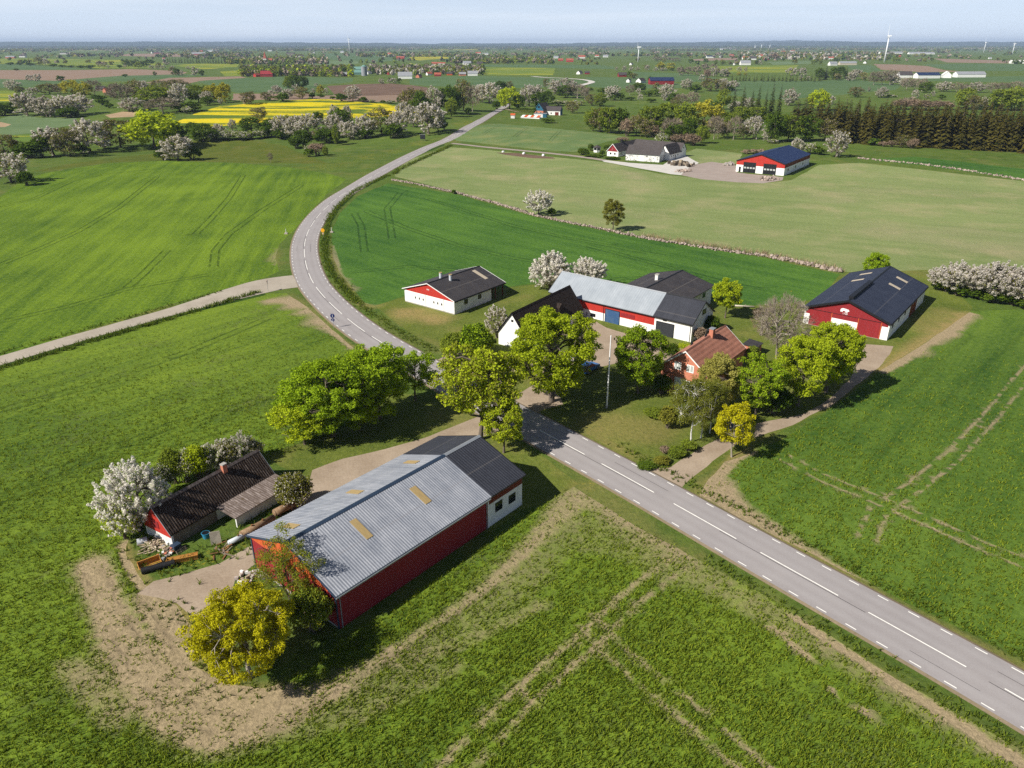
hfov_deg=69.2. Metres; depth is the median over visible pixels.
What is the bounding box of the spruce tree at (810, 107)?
[804,95,816,125]
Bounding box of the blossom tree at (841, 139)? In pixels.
[823,130,850,156]
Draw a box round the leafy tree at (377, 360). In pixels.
[339,341,410,419]
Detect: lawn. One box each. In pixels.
[264,394,577,531]
[375,270,972,482]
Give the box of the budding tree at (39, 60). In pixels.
[33,56,42,64]
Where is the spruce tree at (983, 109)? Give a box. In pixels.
[975,100,987,125]
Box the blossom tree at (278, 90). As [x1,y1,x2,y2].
[271,85,281,93]
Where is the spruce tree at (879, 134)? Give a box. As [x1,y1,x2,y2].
[875,105,889,141]
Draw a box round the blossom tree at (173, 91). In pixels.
[167,83,189,102]
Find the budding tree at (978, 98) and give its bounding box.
[962,94,985,109]
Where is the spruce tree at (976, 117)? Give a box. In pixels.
[971,103,978,132]
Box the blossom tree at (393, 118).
[384,111,407,135]
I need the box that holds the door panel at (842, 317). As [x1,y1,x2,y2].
[832,313,857,322]
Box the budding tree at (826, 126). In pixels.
[815,117,839,138]
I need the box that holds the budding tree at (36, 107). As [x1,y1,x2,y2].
[26,100,47,114]
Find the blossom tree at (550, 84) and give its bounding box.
[547,79,560,91]
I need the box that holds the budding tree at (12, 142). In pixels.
[0,134,21,156]
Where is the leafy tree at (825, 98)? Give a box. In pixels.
[806,88,831,110]
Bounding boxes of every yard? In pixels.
[138,417,497,616]
[438,316,680,375]
[516,385,562,411]
[602,156,697,174]
[682,162,782,182]
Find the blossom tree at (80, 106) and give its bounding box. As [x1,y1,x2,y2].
[63,93,94,114]
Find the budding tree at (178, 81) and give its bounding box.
[161,79,190,91]
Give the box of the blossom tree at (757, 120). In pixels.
[743,116,765,138]
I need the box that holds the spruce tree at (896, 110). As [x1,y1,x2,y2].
[893,102,901,129]
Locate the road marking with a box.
[292,106,1023,727]
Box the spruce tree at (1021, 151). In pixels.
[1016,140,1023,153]
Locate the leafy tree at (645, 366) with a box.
[613,323,670,393]
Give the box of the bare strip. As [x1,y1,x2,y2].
[500,153,554,158]
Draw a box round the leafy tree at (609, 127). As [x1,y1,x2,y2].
[597,107,620,132]
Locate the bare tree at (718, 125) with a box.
[707,116,724,138]
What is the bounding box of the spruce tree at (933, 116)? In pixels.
[925,107,936,126]
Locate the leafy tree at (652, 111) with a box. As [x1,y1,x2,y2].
[635,105,664,133]
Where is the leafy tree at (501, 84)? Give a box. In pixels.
[495,81,506,87]
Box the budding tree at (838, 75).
[834,73,841,79]
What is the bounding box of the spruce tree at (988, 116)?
[983,103,994,131]
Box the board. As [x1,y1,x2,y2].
[209,531,221,544]
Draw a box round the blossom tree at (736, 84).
[729,80,740,89]
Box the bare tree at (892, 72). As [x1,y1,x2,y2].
[884,69,899,81]
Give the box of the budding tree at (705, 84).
[700,78,720,90]
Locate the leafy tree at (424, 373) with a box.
[398,350,437,400]
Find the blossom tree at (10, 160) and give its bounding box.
[0,152,29,181]
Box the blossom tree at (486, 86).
[474,82,501,102]
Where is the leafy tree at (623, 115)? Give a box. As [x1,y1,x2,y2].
[608,106,629,132]
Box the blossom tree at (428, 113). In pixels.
[412,101,446,133]
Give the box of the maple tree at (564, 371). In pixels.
[503,305,603,402]
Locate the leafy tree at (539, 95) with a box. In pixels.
[530,91,547,106]
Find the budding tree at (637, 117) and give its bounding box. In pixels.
[629,113,646,135]
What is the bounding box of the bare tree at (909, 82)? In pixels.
[901,77,914,89]
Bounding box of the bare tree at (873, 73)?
[867,71,881,84]
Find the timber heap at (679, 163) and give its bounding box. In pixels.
[667,160,694,166]
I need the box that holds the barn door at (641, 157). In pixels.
[639,155,644,160]
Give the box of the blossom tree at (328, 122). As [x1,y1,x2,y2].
[320,113,343,133]
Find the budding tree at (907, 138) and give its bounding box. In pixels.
[891,134,911,147]
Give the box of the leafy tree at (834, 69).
[827,67,838,79]
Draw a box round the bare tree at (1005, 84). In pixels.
[994,82,1010,89]
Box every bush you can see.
[0,102,22,112]
[0,104,13,115]
[10,141,44,157]
[13,171,34,185]
[29,135,50,156]
[55,106,79,117]
[71,144,89,153]
[84,65,95,68]
[90,95,107,98]
[94,494,142,539]
[95,99,108,104]
[95,140,112,148]
[104,103,113,107]
[151,461,175,494]
[152,148,169,159]
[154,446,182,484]
[170,102,191,111]
[173,447,195,482]
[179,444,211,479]
[180,105,191,113]
[182,147,202,159]
[185,122,198,130]
[200,438,232,470]
[200,444,217,475]
[205,131,220,139]
[214,439,238,463]
[217,129,233,139]
[226,430,259,461]
[229,130,246,139]
[241,437,264,455]
[244,131,257,138]
[254,129,267,137]
[272,129,286,138]
[272,471,313,509]
[273,93,288,100]
[286,134,302,148]
[287,584,335,633]
[303,148,314,156]
[308,142,326,155]
[312,126,335,143]
[335,93,347,100]
[356,126,374,137]
[358,97,367,101]
[382,123,404,138]
[439,332,468,356]
[458,322,496,351]
[464,107,470,114]
[484,304,507,337]
[492,101,500,109]
[541,118,554,122]
[547,207,556,215]
[553,100,562,105]
[577,147,588,154]
[585,154,602,156]
[605,156,619,158]
[610,92,620,99]
[615,137,628,141]
[618,93,624,99]
[618,118,634,135]
[636,460,656,470]
[642,90,654,95]
[642,407,661,418]
[644,124,660,136]
[649,374,674,393]
[652,455,670,464]
[653,89,661,95]
[654,132,669,140]
[658,405,678,428]
[660,445,669,452]
[667,445,687,457]
[668,134,681,141]
[668,342,678,356]
[677,132,687,142]
[680,438,697,450]
[684,133,701,145]
[688,84,701,91]
[693,327,706,338]
[704,68,711,77]
[704,314,720,328]
[724,84,734,89]
[746,345,760,354]
[749,303,774,335]
[750,149,764,152]
[753,382,799,413]
[766,139,778,142]
[802,143,816,152]
[812,146,827,154]
[867,138,881,145]
[884,140,898,146]
[891,98,911,108]
[907,98,922,109]
[907,137,918,148]
[914,99,937,110]
[928,99,945,109]
[931,279,951,291]
[937,94,946,98]
[944,101,954,106]
[949,284,971,295]
[968,287,987,298]
[983,292,1007,302]
[1006,295,1023,305]
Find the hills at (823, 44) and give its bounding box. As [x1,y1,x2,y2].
[0,41,1023,46]
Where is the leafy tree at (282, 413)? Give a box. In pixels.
[265,396,330,444]
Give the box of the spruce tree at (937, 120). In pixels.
[927,110,942,144]
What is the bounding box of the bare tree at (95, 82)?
[84,79,102,94]
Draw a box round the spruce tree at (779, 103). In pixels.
[775,88,782,114]
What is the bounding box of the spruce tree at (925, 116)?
[918,106,929,144]
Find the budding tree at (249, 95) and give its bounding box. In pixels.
[238,91,255,104]
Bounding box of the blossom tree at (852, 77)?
[846,72,856,80]
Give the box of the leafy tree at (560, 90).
[556,84,576,97]
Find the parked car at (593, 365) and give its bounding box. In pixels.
[582,361,599,374]
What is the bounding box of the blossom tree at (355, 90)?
[343,85,361,100]
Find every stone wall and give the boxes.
[391,179,768,256]
[674,168,691,172]
[760,175,778,180]
[767,254,842,272]
[857,157,1023,180]
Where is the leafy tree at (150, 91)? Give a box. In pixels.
[132,85,170,106]
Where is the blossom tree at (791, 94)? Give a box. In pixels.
[781,88,800,104]
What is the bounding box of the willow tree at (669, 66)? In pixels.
[666,63,674,70]
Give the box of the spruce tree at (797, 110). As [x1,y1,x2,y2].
[786,100,802,124]
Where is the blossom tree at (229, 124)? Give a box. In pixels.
[227,119,236,130]
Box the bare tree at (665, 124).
[661,117,684,140]
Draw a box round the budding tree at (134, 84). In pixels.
[125,79,146,96]
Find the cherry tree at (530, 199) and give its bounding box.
[523,189,553,213]
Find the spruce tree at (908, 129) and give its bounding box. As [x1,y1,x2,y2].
[901,104,916,136]
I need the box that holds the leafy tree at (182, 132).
[161,123,189,143]
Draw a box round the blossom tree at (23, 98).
[8,92,44,115]
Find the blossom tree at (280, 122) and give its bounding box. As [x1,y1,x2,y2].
[268,115,291,137]
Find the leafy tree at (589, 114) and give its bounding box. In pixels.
[583,107,598,130]
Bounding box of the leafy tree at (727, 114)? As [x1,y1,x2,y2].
[719,111,733,126]
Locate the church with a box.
[263,52,272,60]
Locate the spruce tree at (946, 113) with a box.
[941,103,949,132]
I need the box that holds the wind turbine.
[883,27,891,61]
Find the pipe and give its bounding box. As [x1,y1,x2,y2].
[141,559,174,573]
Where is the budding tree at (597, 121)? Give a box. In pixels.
[588,107,609,131]
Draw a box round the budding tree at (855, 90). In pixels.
[847,87,865,96]
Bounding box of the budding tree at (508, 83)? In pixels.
[506,81,513,87]
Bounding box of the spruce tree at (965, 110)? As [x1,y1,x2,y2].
[957,101,969,122]
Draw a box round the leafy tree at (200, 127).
[186,123,219,140]
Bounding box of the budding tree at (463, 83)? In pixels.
[454,79,472,110]
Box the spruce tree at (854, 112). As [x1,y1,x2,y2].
[849,104,857,125]
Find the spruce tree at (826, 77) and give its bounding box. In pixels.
[823,66,828,79]
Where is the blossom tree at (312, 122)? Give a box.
[294,113,321,136]
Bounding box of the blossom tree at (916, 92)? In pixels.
[912,90,919,97]
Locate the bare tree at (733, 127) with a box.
[726,115,742,139]
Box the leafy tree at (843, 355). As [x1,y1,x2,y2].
[805,321,867,392]
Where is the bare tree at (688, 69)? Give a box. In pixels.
[684,67,693,73]
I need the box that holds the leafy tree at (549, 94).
[539,90,555,104]
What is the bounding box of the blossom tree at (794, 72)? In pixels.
[785,68,797,75]
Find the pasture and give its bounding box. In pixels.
[31,138,326,171]
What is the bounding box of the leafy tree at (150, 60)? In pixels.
[145,59,153,65]
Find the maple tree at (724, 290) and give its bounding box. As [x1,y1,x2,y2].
[712,277,742,317]
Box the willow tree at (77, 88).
[73,81,93,96]
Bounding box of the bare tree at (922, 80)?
[916,77,927,90]
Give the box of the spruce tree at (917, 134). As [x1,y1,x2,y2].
[907,109,924,147]
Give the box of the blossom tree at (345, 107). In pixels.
[341,105,352,124]
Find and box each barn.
[246,435,525,629]
[548,271,714,341]
[625,144,664,161]
[627,270,713,303]
[633,139,686,156]
[664,142,681,159]
[803,266,928,340]
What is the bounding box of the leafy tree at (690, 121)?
[680,117,698,134]
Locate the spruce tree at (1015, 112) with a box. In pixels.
[1004,108,1019,135]
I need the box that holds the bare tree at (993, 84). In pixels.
[984,82,998,91]
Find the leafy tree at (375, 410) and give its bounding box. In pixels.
[326,374,387,430]
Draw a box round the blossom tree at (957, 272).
[937,260,980,294]
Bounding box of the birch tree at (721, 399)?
[682,378,727,438]
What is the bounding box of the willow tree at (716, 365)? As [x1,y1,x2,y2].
[697,351,742,402]
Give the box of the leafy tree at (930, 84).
[918,81,934,92]
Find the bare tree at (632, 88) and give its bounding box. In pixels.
[626,85,634,92]
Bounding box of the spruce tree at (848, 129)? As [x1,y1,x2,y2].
[839,107,856,143]
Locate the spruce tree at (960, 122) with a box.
[952,110,963,143]
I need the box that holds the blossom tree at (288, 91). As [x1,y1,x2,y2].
[281,89,295,96]
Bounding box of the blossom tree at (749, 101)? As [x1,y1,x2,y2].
[743,97,754,106]
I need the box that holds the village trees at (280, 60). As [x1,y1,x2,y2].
[223,55,328,63]
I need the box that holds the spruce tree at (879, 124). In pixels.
[872,103,884,143]
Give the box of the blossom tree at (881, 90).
[875,87,889,97]
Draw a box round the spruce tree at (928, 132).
[918,109,936,147]
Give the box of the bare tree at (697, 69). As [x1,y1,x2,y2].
[693,64,701,74]
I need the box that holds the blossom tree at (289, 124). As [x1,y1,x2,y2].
[282,115,306,136]
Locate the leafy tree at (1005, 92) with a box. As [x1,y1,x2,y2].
[988,89,1015,109]
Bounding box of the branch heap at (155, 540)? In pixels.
[137,536,166,554]
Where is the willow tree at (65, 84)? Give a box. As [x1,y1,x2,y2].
[57,79,80,94]
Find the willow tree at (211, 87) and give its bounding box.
[201,83,218,101]
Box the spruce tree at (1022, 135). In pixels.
[1014,129,1023,151]
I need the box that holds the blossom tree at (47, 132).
[30,126,74,155]
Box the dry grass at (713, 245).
[639,232,844,271]
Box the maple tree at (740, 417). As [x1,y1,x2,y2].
[712,401,756,456]
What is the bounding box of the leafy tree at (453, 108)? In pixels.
[445,97,459,116]
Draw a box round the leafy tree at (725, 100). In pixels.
[716,88,731,108]
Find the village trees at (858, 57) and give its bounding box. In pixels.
[737,51,899,59]
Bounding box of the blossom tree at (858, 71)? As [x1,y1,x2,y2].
[848,69,862,78]
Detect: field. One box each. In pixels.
[0,58,163,67]
[0,64,84,69]
[0,69,186,80]
[0,74,210,87]
[0,91,15,101]
[0,113,76,134]
[0,161,345,355]
[0,293,1023,767]
[11,134,31,141]
[35,50,132,50]
[121,54,220,56]
[146,76,245,82]
[170,63,238,68]
[177,99,406,126]
[199,77,352,92]
[221,70,245,75]
[232,94,308,99]
[303,60,364,64]
[311,95,413,101]
[324,53,418,61]
[327,83,427,95]
[332,183,839,305]
[395,147,1023,292]
[409,63,554,74]
[409,76,587,87]
[410,57,447,59]
[455,123,621,151]
[484,65,613,68]
[585,77,680,88]
[633,72,714,81]
[686,149,741,165]
[693,58,736,60]
[699,309,1023,656]
[710,65,798,72]
[715,79,900,99]
[768,61,810,64]
[848,65,880,72]
[868,157,1023,178]
[874,64,955,71]
[918,76,1023,81]
[923,64,1023,70]
[934,58,1008,62]
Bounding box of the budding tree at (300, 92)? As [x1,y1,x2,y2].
[291,87,309,97]
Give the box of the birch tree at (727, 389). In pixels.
[697,378,729,432]
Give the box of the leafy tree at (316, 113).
[313,111,322,122]
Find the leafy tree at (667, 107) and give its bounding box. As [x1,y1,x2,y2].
[652,102,681,129]
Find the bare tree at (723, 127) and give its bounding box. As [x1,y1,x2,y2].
[712,119,725,134]
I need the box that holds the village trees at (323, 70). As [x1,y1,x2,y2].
[237,63,354,76]
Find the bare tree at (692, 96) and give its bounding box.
[684,91,700,103]
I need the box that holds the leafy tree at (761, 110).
[747,107,767,119]
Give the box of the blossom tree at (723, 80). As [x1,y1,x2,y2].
[715,78,730,90]
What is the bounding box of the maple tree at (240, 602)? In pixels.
[175,579,295,686]
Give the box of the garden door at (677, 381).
[674,376,681,388]
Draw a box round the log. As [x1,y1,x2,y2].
[735,304,753,306]
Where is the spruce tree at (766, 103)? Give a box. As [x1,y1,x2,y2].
[764,92,769,115]
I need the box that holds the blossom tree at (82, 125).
[67,117,109,151]
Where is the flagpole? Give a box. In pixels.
[606,336,610,408]
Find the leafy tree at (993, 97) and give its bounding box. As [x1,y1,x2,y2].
[984,93,1003,108]
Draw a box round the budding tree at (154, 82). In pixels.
[149,80,168,88]
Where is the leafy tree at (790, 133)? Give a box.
[771,113,805,140]
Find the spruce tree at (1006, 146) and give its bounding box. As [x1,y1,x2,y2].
[1000,111,1019,151]
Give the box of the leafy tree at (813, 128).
[794,114,824,140]
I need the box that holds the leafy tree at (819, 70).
[815,67,825,78]
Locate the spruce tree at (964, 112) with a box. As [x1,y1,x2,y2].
[960,102,967,130]
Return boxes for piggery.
[402,265,505,314]
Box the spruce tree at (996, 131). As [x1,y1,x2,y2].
[988,108,1004,150]
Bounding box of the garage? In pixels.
[534,113,546,117]
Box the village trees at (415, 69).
[365,63,485,74]
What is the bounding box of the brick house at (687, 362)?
[660,324,745,391]
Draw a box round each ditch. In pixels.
[395,144,443,168]
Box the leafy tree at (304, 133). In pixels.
[294,129,312,145]
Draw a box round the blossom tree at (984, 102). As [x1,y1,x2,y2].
[978,97,990,107]
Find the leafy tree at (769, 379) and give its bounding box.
[733,352,792,414]
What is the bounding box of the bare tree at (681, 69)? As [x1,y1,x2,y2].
[676,66,685,74]
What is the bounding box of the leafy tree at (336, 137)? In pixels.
[331,124,339,142]
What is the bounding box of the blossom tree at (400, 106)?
[394,101,411,119]
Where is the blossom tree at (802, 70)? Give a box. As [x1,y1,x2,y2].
[798,68,806,74]
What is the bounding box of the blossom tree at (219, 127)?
[210,123,225,132]
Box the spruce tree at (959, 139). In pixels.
[951,112,968,149]
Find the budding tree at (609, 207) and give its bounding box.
[602,198,625,229]
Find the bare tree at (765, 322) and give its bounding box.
[752,291,815,358]
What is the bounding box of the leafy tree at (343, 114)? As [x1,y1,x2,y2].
[328,108,352,124]
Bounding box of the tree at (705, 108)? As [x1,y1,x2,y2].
[689,99,725,129]
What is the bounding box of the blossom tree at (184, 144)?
[156,134,192,159]
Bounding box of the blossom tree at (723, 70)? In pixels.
[719,69,728,75]
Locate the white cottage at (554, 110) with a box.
[546,106,562,114]
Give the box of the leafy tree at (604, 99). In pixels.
[592,92,608,105]
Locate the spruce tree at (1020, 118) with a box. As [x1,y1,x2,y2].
[1014,106,1023,143]
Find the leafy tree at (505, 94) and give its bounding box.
[496,86,521,108]
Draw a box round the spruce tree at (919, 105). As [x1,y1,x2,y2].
[911,100,922,120]
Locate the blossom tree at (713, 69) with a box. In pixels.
[711,68,715,76]
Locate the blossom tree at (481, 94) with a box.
[473,84,488,101]
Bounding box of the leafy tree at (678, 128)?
[663,123,685,141]
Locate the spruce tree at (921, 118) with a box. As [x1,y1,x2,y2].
[910,105,924,138]
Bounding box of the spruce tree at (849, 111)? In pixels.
[840,101,852,121]
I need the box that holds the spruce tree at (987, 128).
[979,112,993,145]
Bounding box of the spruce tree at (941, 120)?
[929,105,946,148]
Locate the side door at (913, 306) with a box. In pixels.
[908,299,917,316]
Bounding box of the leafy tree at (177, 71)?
[173,68,179,74]
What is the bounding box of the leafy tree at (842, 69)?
[837,66,847,77]
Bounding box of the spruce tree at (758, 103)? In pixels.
[754,87,761,112]
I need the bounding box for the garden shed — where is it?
[743,339,762,354]
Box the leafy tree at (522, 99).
[512,95,525,107]
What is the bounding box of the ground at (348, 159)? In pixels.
[0,47,1023,748]
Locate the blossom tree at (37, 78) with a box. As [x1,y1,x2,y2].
[33,73,41,80]
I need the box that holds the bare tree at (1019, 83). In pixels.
[1008,81,1023,88]
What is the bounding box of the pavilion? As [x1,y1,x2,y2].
[593,145,600,152]
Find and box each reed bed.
[0,122,10,126]
[106,112,135,117]
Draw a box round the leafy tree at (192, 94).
[184,84,207,101]
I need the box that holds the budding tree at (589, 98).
[585,94,599,104]
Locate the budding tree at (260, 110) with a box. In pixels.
[248,107,267,119]
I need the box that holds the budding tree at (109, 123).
[96,119,134,147]
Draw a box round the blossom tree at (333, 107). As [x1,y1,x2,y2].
[326,104,337,123]
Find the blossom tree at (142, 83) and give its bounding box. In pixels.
[134,80,151,95]
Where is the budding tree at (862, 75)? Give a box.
[860,72,867,80]
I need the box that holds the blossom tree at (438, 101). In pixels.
[426,85,443,110]
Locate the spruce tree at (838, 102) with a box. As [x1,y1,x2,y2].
[834,98,840,120]
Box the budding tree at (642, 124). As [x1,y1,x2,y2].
[637,119,656,136]
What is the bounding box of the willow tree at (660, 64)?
[656,62,664,70]
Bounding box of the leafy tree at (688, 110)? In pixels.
[674,101,697,128]
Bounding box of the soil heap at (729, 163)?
[723,161,734,165]
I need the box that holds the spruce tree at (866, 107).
[862,96,874,119]
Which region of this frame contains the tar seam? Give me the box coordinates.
[303,108,1023,701]
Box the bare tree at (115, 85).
[106,82,133,101]
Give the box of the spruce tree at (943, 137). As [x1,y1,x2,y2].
[931,104,955,148]
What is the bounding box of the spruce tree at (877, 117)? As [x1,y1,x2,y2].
[871,107,883,128]
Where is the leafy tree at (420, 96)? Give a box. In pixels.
[408,90,432,112]
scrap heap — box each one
[156,542,174,561]
[210,540,234,559]
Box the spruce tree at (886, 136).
[881,109,896,145]
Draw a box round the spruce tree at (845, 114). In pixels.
[838,100,848,131]
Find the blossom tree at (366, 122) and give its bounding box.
[350,113,376,136]
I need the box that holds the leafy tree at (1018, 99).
[1001,86,1023,110]
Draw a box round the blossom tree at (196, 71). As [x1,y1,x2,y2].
[190,66,198,74]
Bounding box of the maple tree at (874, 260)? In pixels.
[862,252,890,269]
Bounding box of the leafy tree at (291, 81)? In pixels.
[287,75,299,88]
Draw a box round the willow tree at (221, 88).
[215,82,230,102]
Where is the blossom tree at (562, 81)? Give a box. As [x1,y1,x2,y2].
[548,78,577,94]
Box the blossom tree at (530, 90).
[520,84,539,106]
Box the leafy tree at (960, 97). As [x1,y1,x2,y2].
[954,87,977,107]
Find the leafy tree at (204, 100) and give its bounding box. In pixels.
[200,96,212,105]
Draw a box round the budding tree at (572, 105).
[565,101,579,112]
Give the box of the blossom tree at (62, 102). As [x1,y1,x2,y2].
[44,95,76,116]
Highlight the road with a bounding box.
[289,103,1023,734]
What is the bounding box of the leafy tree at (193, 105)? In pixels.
[183,101,201,111]
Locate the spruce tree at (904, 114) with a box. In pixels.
[899,102,907,129]
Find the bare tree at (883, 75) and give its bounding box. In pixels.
[875,70,890,84]
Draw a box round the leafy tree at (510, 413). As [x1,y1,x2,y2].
[478,399,523,452]
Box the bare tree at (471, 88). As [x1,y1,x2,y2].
[464,85,480,111]
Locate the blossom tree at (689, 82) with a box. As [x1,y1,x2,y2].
[681,78,692,88]
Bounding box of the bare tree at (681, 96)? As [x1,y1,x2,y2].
[675,93,686,101]
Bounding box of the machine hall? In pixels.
[736,145,810,175]
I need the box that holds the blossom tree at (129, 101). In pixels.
[117,98,143,110]
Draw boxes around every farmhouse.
[260,71,273,76]
[352,70,360,74]
[398,72,411,78]
[467,71,477,75]
[607,139,635,156]
[617,72,626,76]
[636,78,645,82]
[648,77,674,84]
[739,60,750,64]
[828,61,837,65]
[838,61,856,64]
[896,71,912,77]
[907,52,934,53]
[913,72,940,77]
[941,71,951,77]
[952,71,985,76]
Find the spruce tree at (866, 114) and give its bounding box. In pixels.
[859,101,873,129]
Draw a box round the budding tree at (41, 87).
[35,83,61,93]
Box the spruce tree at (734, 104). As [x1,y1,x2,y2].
[728,89,737,117]
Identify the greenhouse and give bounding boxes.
[521,115,540,118]
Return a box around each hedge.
[508,109,531,112]
[514,108,532,110]
[678,341,690,350]
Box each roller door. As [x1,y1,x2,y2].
[743,162,755,172]
[762,164,776,174]
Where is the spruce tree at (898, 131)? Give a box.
[892,107,906,144]
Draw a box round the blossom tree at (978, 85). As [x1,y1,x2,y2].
[964,81,988,92]
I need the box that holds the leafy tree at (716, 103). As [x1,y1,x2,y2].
[710,100,721,109]
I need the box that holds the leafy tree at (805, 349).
[773,333,838,405]
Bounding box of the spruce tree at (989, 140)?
[980,107,999,151]
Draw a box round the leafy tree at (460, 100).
[450,89,461,105]
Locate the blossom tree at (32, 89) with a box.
[25,87,41,94]
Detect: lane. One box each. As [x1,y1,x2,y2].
[0,275,297,364]
[451,143,604,159]
[531,76,594,85]
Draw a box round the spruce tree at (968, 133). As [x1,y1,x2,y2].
[959,105,975,149]
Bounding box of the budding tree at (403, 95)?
[398,87,426,108]
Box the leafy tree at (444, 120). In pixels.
[429,117,446,130]
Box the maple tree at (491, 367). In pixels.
[428,341,527,437]
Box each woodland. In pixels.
[0,45,1023,47]
[0,46,1023,50]
[0,49,1018,56]
[0,54,1023,64]
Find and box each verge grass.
[0,289,222,353]
[0,290,260,369]
[111,500,286,584]
[136,596,339,704]
[262,429,335,458]
[319,174,390,303]
[333,279,437,352]
[391,144,451,173]
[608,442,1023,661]
[704,554,1023,749]
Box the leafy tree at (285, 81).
[282,76,290,88]
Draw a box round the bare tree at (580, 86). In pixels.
[565,83,589,97]
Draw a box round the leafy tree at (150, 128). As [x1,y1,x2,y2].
[117,109,180,148]
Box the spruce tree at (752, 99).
[747,92,754,114]
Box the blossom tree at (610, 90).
[604,86,618,99]
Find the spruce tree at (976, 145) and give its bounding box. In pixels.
[967,109,987,150]
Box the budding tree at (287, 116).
[280,114,296,132]
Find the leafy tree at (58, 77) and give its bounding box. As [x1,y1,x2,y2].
[55,75,64,80]
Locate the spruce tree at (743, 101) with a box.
[737,88,748,115]
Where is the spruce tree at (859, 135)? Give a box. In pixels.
[853,111,865,142]
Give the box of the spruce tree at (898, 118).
[890,108,899,138]
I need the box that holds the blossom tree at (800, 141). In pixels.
[791,137,805,149]
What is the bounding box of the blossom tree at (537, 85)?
[529,84,545,101]
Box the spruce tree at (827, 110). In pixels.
[820,103,831,133]
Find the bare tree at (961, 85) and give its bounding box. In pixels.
[950,82,964,91]
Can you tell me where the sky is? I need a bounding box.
[0,0,1023,43]
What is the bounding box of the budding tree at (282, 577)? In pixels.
[250,521,325,599]
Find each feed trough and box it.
[136,554,161,569]
[166,552,197,562]
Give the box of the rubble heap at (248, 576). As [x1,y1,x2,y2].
[234,570,264,584]
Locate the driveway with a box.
[651,344,892,486]
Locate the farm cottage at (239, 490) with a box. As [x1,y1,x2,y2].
[141,449,280,543]
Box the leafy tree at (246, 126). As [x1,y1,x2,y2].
[236,116,263,132]
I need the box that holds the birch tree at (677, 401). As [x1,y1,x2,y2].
[667,375,720,438]
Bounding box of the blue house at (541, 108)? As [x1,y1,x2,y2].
[534,102,548,112]
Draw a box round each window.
[495,499,501,512]
[509,492,515,503]
[674,361,681,369]
[686,364,693,372]
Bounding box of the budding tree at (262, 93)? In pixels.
[260,92,270,100]
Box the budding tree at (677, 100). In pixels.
[670,97,682,105]
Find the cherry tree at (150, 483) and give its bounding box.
[86,455,171,531]
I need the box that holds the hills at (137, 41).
[7,41,275,42]
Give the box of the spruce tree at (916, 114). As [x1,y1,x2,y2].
[909,107,917,131]
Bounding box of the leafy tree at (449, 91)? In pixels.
[437,84,460,112]
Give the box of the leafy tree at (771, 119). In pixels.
[764,110,788,139]
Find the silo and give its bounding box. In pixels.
[361,65,367,75]
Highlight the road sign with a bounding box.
[330,314,334,326]
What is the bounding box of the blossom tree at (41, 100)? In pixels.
[26,95,58,116]
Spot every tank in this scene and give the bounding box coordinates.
[136,537,146,544]
[227,532,248,544]
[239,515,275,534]
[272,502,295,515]
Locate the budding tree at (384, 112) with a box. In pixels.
[368,107,396,134]
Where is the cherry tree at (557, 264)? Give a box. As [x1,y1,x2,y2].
[528,250,570,289]
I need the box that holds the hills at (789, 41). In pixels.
[688,40,852,42]
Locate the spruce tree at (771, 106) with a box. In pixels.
[767,84,775,113]
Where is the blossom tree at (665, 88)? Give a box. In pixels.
[657,83,677,95]
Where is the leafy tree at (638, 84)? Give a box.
[633,82,645,90]
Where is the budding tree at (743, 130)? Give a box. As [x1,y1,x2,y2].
[737,126,751,138]
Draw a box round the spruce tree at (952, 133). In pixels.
[946,104,959,148]
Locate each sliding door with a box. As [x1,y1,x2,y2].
[605,308,619,324]
[655,321,673,337]
[831,318,856,329]
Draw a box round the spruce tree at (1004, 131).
[994,116,1009,151]
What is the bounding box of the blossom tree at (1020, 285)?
[1002,265,1023,307]
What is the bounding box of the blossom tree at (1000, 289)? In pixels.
[992,270,1023,304]
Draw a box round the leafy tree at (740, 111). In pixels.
[730,106,753,121]
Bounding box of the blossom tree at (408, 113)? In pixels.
[401,105,420,126]
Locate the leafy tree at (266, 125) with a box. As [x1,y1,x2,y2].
[259,117,281,136]
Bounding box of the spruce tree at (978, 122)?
[967,113,981,148]
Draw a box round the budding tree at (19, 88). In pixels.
[13,86,24,92]
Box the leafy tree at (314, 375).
[271,353,379,437]
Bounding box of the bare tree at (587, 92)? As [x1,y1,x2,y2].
[579,89,589,98]
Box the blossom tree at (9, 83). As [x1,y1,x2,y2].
[3,79,22,89]
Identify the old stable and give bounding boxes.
[496,285,583,346]
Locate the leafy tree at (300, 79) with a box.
[295,75,307,86]
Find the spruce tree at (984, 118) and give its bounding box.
[979,104,987,132]
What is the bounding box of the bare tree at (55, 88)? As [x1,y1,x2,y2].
[50,84,61,94]
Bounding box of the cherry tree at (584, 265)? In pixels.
[569,256,608,278]
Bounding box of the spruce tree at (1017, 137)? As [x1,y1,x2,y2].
[1005,109,1023,151]
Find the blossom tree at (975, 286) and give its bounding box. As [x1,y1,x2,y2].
[959,264,998,290]
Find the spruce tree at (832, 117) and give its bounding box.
[822,103,836,132]
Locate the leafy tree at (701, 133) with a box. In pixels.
[695,125,710,142]
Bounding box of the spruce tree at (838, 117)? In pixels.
[830,101,845,134]
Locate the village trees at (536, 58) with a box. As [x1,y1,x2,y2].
[449,53,554,63]
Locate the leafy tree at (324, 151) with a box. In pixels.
[322,146,327,156]
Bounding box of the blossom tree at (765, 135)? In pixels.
[761,129,771,139]
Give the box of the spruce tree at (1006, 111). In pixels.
[999,107,1010,136]
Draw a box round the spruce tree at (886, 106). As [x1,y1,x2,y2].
[871,99,889,135]
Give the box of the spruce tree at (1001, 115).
[994,104,1004,121]
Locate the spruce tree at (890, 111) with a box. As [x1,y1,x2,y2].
[883,99,895,132]

